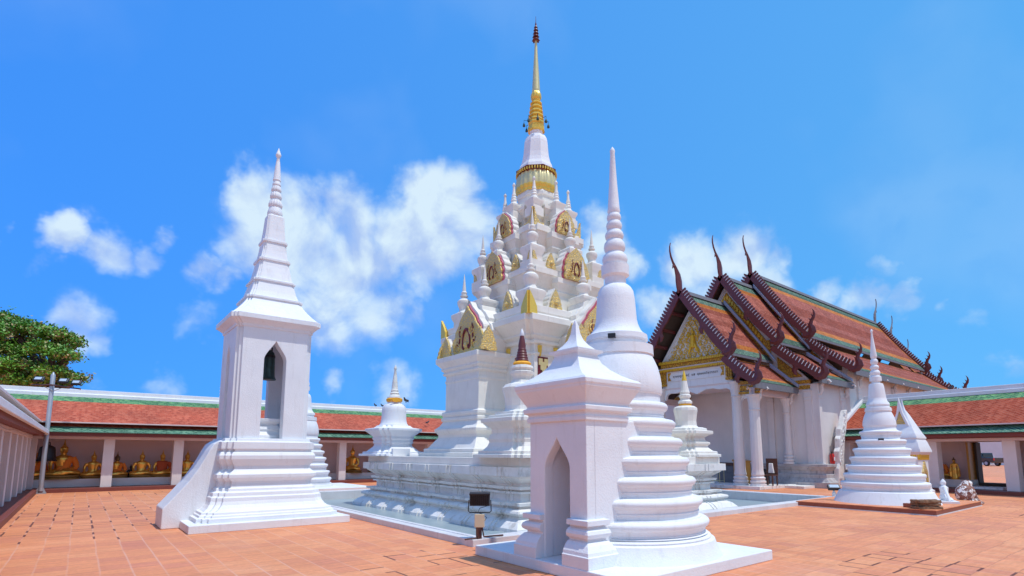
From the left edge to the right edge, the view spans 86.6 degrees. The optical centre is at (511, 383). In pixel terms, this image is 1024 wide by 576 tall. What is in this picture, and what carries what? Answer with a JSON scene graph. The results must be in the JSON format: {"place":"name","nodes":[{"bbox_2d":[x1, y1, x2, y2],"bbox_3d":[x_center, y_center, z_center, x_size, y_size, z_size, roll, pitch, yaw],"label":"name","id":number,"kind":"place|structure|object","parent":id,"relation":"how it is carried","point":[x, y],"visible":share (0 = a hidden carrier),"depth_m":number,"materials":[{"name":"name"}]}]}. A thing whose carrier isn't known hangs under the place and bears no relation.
{"place":"outdoors","nodes":[
{"label":"outdoors","id":0,"kind":"place"},
{"bbox_2d":[155,149,349,534],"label":"bell tower","id":1,"kind":"structure","parent":0,"point":[249,469],"depth_m":12.39,"materials":[{"name":"white paint"}]},
{"bbox_2d":[263,347,275,380],"bbox_3d":[-5.977,-0.697,13.391,0.350,1.240,0.350,6,-9,-38],"label":"temple bell","id":2,"kind":"object","parent":1,"relation":"hanging from","point":[269,368],"visible":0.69,"depth_m":13.25,"materials":[{"name":"green metal"}]},
{"bbox_2d":[465,492,503,539],"bbox_3d":[-0.468,2.307,9.502,0.783,0.798,0.285,3,-8,-22],"label":"ground floodlight","id":3,"kind":"object","parent":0,"point":[480,499],"visible":1,"depth_m":9.44,"materials":[{"name":"black metal"}]},
{"bbox_2d":[0,465,1023,575],"bbox_3d":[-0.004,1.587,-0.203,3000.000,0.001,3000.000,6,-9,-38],"label":"ground","id":4,"kind":"structure","parent":0,"point":[110,533],"depth_m":9.54,"materials":[{"name":"tile"}]},
{"bbox_2d":[0,386,48,528],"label":"cloister gallery","id":5,"kind":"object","parent":4,"relation":"on","point":[20,426],"visible":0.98,"depth_m":15.13,"materials":[{"name":"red paint"}]},
{"bbox_2d":[0,306,95,388],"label":"rain tree","id":6,"kind":"object","parent":4,"relation":"on","point":[18,347],"visible":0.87,"depth_m":38.92,"materials":[{"name":"green plant"}]},
{"bbox_2d":[31,372,82,493],"bbox_3d":[-17.941,1.905,21.156,1.643,4.720,0.387,3,-8,-19],"label":"lamp post","id":7,"kind":"object","parent":4,"relation":"on","point":[51,385],"visible":0.93,"depth_m":21.15,"materials":[{"name":"metal"}]},
{"bbox_2d":[0,385,445,492],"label":"cloister gallery","id":8,"kind":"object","parent":4,"relation":"on","point":[107,427],"visible":0.38,"depth_m":24.48,"materials":[{"name":"tile"}]},
{"bbox_2d":[34,453,47,479],"bbox_3d":[-19.385,3.244,22.043,0.648,1.323,1.008,-6,-10,40],"label":"buddha statue","id":9,"kind":"object","parent":8,"relation":"on","point":[37,470],"visible":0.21,"depth_m":22.01,"materials":[{"name":"brown metal"}]},
{"bbox_2d":[36,442,56,460],"bbox_3d":[-18.785,2.403,21.989,0.700,1.500,0.700,6,-9,-38],"label":"gallery bell","id":10,"kind":"object","parent":8,"relation":"hanging from","point":[51,453],"visible":0.62,"depth_m":21.80,"materials":[{"name":"black metal"}]},
{"bbox_2d":[44,439,80,479],"bbox_3d":[-18.673,3.154,22.604,1.254,1.646,0.806,7,-10,-44],"label":"buddha statue","id":11,"kind":"object","parent":8,"relation":"on","point":[63,469],"visible":0.95,"depth_m":22.48,"materials":[{"name":"brown metal"}]},
{"bbox_2d":[79,451,101,478],"bbox_3d":[-17.890,3.456,23.213,0.918,1.205,0.590,6,-9,-38],"label":"buddha statue","id":12,"kind":"object","parent":8,"relation":"on","point":[93,471],"visible":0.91,"depth_m":23.09,"materials":[{"name":"brown metal"}]},
{"bbox_2d":[112,454,127,477],"bbox_3d":[-17.273,3.558,23.761,0.562,1.147,0.874,-6,-10,40],"label":"buddha statue","id":13,"kind":"object","parent":8,"relation":"on","point":[118,472],"visible":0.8,"depth_m":23.72,"materials":[{"name":"brown metal"}]},
{"bbox_2d":[128,451,151,477],"bbox_3d":[-16.540,3.580,24.272,0.941,1.235,0.605,6,-9,-38],"label":"buddha statue","id":14,"kind":"object","parent":8,"relation":"on","point":[142,471],"visible":1,"depth_m":24.15,"materials":[{"name":"brown metal"}]},
{"bbox_2d":[151,450,171,476],"bbox_3d":[-15.928,3.643,24.751,0.941,1.235,0.605,6,-9,-38],"label":"buddha statue","id":15,"kind":"object","parent":8,"relation":"on","point":[162,465],"visible":0.95,"depth_m":24.62,"materials":[{"name":"brown metal"}]},
{"bbox_2d":[181,452,193,476],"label":"buddha statue","id":16,"kind":"object","parent":8,"relation":"on","point":[187,463],"visible":0.51,"depth_m":25.29,"materials":[{"name":"brown metal"}]},
{"bbox_2d":[346,447,361,472],"bbox_3d":[-8.929,4.211,30.272,1.176,1.544,0.756,-2,-8,13],"label":"buddha statue","id":17,"kind":"object","parent":8,"relation":"on","point":[352,466],"visible":0.85,"depth_m":30.16,"materials":[{"name":"brown metal"}]},
{"bbox_2d":[306,383,369,490],"bbox_3d":[-8.939,1.356,24.186,4.500,6.620,3.800,6,-9,-38],"label":"round stupa","id":18,"kind":"object","parent":4,"relation":"on","point":[320,480],"visible":0.28,"depth_m":23.43,"materials":[{"name":"white paint"}]},
{"bbox_2d":[319,489,833,546],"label":"pool kerb","id":19,"kind":"structure","parent":4,"relation":"on","point":[783,500],"depth_m":13.96,"materials":[{"name":"concrete"}]},
{"bbox_2d":[475,540,772,575],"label":"stupa platform","id":20,"kind":"structure","parent":4,"relation":"on","point":[735,557],"depth_m":7.44,"materials":[{"name":"white paint"}]},
{"bbox_2d":[514,321,640,570],"bbox_3d":[1.065,0.769,7.947,1.470,3.400,1.480,6,-9,-38],"label":"niche shrine","id":21,"kind":"object","parent":20,"relation":"on","point":[576,396],"visible":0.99,"depth_m":7.49,"materials":[{"name":"white paint"}]},
{"bbox_2d":[546,147,722,566],"bbox_3d":[1.700,-0.740,8.824,2.940,6.620,2.940,6,-9,-38],"label":"round stupa","id":22,"kind":"object","parent":20,"relation":"on","point":[661,521],"visible":0.71,"depth_m":7.77,"materials":[{"name":"white paint"}]},
{"bbox_2d":[648,235,968,489],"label":"assembly hall","id":23,"kind":"structure","parent":4,"relation":"on","point":[777,370],"depth_m":27.89,"materials":[{"name":"white paint"}]},
{"bbox_2d":[717,462,733,482],"bbox_3d":[11.144,4.512,27.456,0.580,0.980,1.500,6,-9,-38],"label":"cabinet","id":24,"kind":"object","parent":23,"relation":"on","point":[727,475],"visible":0.35,"depth_m":27.38,"materials":[{"name":"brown wood"}]},
{"bbox_2d":[764,458,777,485],"bbox_3d":[11.821,4.066,24.904,0.510,1.220,0.520,6,-9,-38],"label":"wooden chair","id":25,"kind":"object","parent":23,"relation":"on","point":[773,461],"visible":0.84,"depth_m":24.95,"materials":[{"name":"brown wood"}]},
{"bbox_2d":[768,463,774,472],"bbox_3d":[11.938,3.913,25.004,0.112,0.450,0.256,6,-9,-38],"label":"white cloth","id":26,"kind":"object","parent":25,"relation":"hanging from","point":[770,468],"visible":1,"depth_m":24.96,"materials":[{"name":"white fabric"}]},
{"bbox_2d":[829,451,834,463],"bbox_3d":[15.191,3.528,25.759,0.219,0.580,0.231,1,-7,-10],"label":"fire extinguisher","id":27,"kind":"object","parent":23,"relation":"on","point":[832,458],"visible":1,"depth_m":25.68,"materials":[{"name":"red metal"}]},
{"bbox_2d":[827,484,840,495],"bbox_3d":[11.306,3.819,19.064,0.390,0.522,0.214,-1,-7,12],"label":"ground floodlight","id":28,"kind":"object","parent":4,"relation":"on","point":[833,487],"visible":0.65,"depth_m":19.03,"materials":[{"name":"white metal"}]},
{"bbox_2d":[834,410,847,487],"bbox_3d":[15.884,3.118,26.180,1.624,3.743,0.280,6,-9,-38],"label":"naga balustrade","id":29,"kind":"object","parent":4,"relation":"on","point":[839,449],"visible":0.98,"depth_m":25.95,"materials":[{"name":"paint"}]},
{"bbox_2d":[796,496,981,515],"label":"stupa platform","id":30,"kind":"structure","parent":4,"relation":"on","point":[828,502],"depth_m":15.38,"materials":[{"name":"tile"}]},
{"bbox_2d":[834,329,942,505],"bbox_3d":[11.325,0.942,16.783,2.720,5.350,2.720,6,-9,-38],"label":"round stupa","id":31,"kind":"object","parent":30,"relation":"on","point":[883,468],"visible":1,"depth_m":16.07,"materials":[{"name":"white paint"}]},
{"bbox_2d":[903,503,910,507],"bbox_3d":[10.836,3.324,14.769,0.180,0.110,0.280,3,-8,-23],"label":"brick","id":32,"kind":"object","parent":30,"relation":"on","point":[907,505],"visible":0.58,"depth_m":14.76,"materials":[{"name":"brown brick"}]},
{"bbox_2d":[910,505,942,509],"bbox_3d":[11.022,3.299,14.424,0.702,0.116,0.330,1,-7,-7],"label":"old brick","id":33,"kind":"object","parent":30,"relation":"on","point":[925,507],"visible":0.91,"depth_m":14.29,"materials":[{"name":"brown brick"}]},
{"bbox_2d":[910,502,940,505],"bbox_3d":[11.021,3.219,14.461,0.622,0.112,0.335,0,-7,5],"label":"old brick","id":34,"kind":"object","parent":33,"relation":"on","point":[924,504],"visible":0.88,"depth_m":14.32,"materials":[{"name":"brown brick"}]},
{"bbox_2d":[910,499,941,503],"bbox_3d":[10.998,3.133,14.426,0.680,0.116,0.332,1,-7,-10],"label":"old brick","id":35,"kind":"object","parent":34,"relation":"on","point":[926,501],"visible":1,"depth_m":14.30,"materials":[{"name":"brown brick"}]},
{"bbox_2d":[939,479,959,503],"bbox_3d":[13.029,3.234,16.351,0.460,0.700,1.000,-4,-8,26],"label":"broken statue","id":36,"kind":"object","parent":30,"relation":"on","point":[945,497],"visible":0.98,"depth_m":16.20,"materials":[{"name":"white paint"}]},
{"bbox_2d":[955,480,984,504],"bbox_3d":[14.601,3.497,17.404,0.809,0.770,0.547,3,-8,-18],"label":"rock","id":37,"kind":"object","parent":30,"relation":"on","point":[964,489],"visible":0.77,"depth_m":17.25,"materials":[{"name":"stone"}]},
{"bbox_2d":[895,398,934,491],"bbox_3d":[15.070,2.444,20.785,1.404,3.705,1.279,6,-9,-38],"label":"shrine","id":38,"kind":"object","parent":4,"relation":"on","point":[912,434],"visible":0.49,"depth_m":20.40,"materials":[{"name":"white paint"}]},
{"bbox_2d":[834,383,1023,496],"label":"cloister gallery","id":39,"kind":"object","parent":4,"relation":"on","point":[958,425],"visible":0.6,"depth_m":23.45,"materials":[{"name":"red paint"}]},
{"bbox_2d":[943,464,950,478],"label":"buddha statue","id":40,"kind":"object","parent":39,"relation":"on","point":[946,471],"visible":0.24,"depth_m":24.49,"materials":[{"name":"brown metal"}]},
{"bbox_2d":[949,457,960,478],"bbox_3d":[19.722,3.777,24.199,0.336,0.990,0.336,-2,-8,14],"label":"standing buddha","id":41,"kind":"object","parent":39,"relation":"on","point":[955,472],"visible":1,"depth_m":24.13,"materials":[{"name":"brown metal"}]},
{"bbox_2d":[965,442,976,479],"bbox_3d":[20.189,3.552,23.818,0.670,1.900,0.080,4,-8,-28],"label":"door leaf","id":42,"kind":"structure","parent":39,"relation":"in","point":[972,473],"depth_m":23.74,"materials":[{"name":"brown wood"}]},
{"bbox_2d":[981,453,1003,465],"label":"parked pickup","id":43,"kind":"object","parent":4,"relation":"on","point":[988,459],"visible":0.42,"depth_m":71.95,"materials":[{"name":"black paint"}]},
{"bbox_2d":[0,0,1023,410],"label":"sky","id":44,"kind":"structure","parent":0,"point":[860,152],"materials":[{"name":"blue"}]},
{"bbox_2d":[323,498,775,535],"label":"pool water","id":45,"kind":"structure","parent":0,"point":[447,525],"depth_m":15.66,"materials":[{"name":"blue liquid"}]},
{"bbox_2d":[353,22,737,532],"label":"great chedi","id":46,"kind":"structure","parent":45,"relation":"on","point":[538,280],"depth_m":17.18,"materials":[{"name":"paint"}]},
{"bbox_2d":[359,365,421,455],"bbox_3d":[-4.245,0.965,19.598,1.960,3.290,2.000,6,-9,-38],"label":"corner stupa","id":47,"kind":"object","parent":46,"relation":"on","point":[392,433],"visible":0.96,"depth_m":19.09,"materials":[{"name":"white paint"}]},
{"bbox_2d":[473,329,533,457],"bbox_3d":[0.258,0.226,13.951,1.960,3.340,1.960,6,-9,-38],"label":"corner stupa","id":48,"kind":"object","parent":46,"relation":"on","point":[509,436],"visible":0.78,"depth_m":13.43,"materials":[{"name":"beige paint"}]},
{"bbox_2d":[671,371,720,456],"bbox_3d":[5.895,1.012,18.447,1.720,2.950,1.720,6,-9,-38],"label":"corner stupa","id":49,"kind":"object","parent":46,"relation":"on","point":[689,432],"visible":0.73,"depth_m":17.98,"materials":[{"name":"beige paint"}]},
{"bbox_2d":[732,459,750,483],"bbox_3d":[11.188,4.285,26.390,0.720,1.160,0.520,1,-7,-8],"label":"lectern","id":50,"kind":"object","parent":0,"point":[748,469],"visible":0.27,"depth_m":26.22,"materials":[{"name":"brown wood"}]},
{"bbox_2d":[763,469,769,483],"bbox_3d":[11.996,4.445,25.895,0.375,0.720,0.440,6,-9,-38],"label":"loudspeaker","id":51,"kind":"object","parent":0,"point":[766,476],"visible":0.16,"depth_m":25.69,"materials":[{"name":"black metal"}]},
{"bbox_2d":[978,442,1003,464],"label":"courtyard building","id":52,"kind":"structure","parent":0,"point":[995,449],"depth_m":78.78,"materials":[{"name":"white paint"}]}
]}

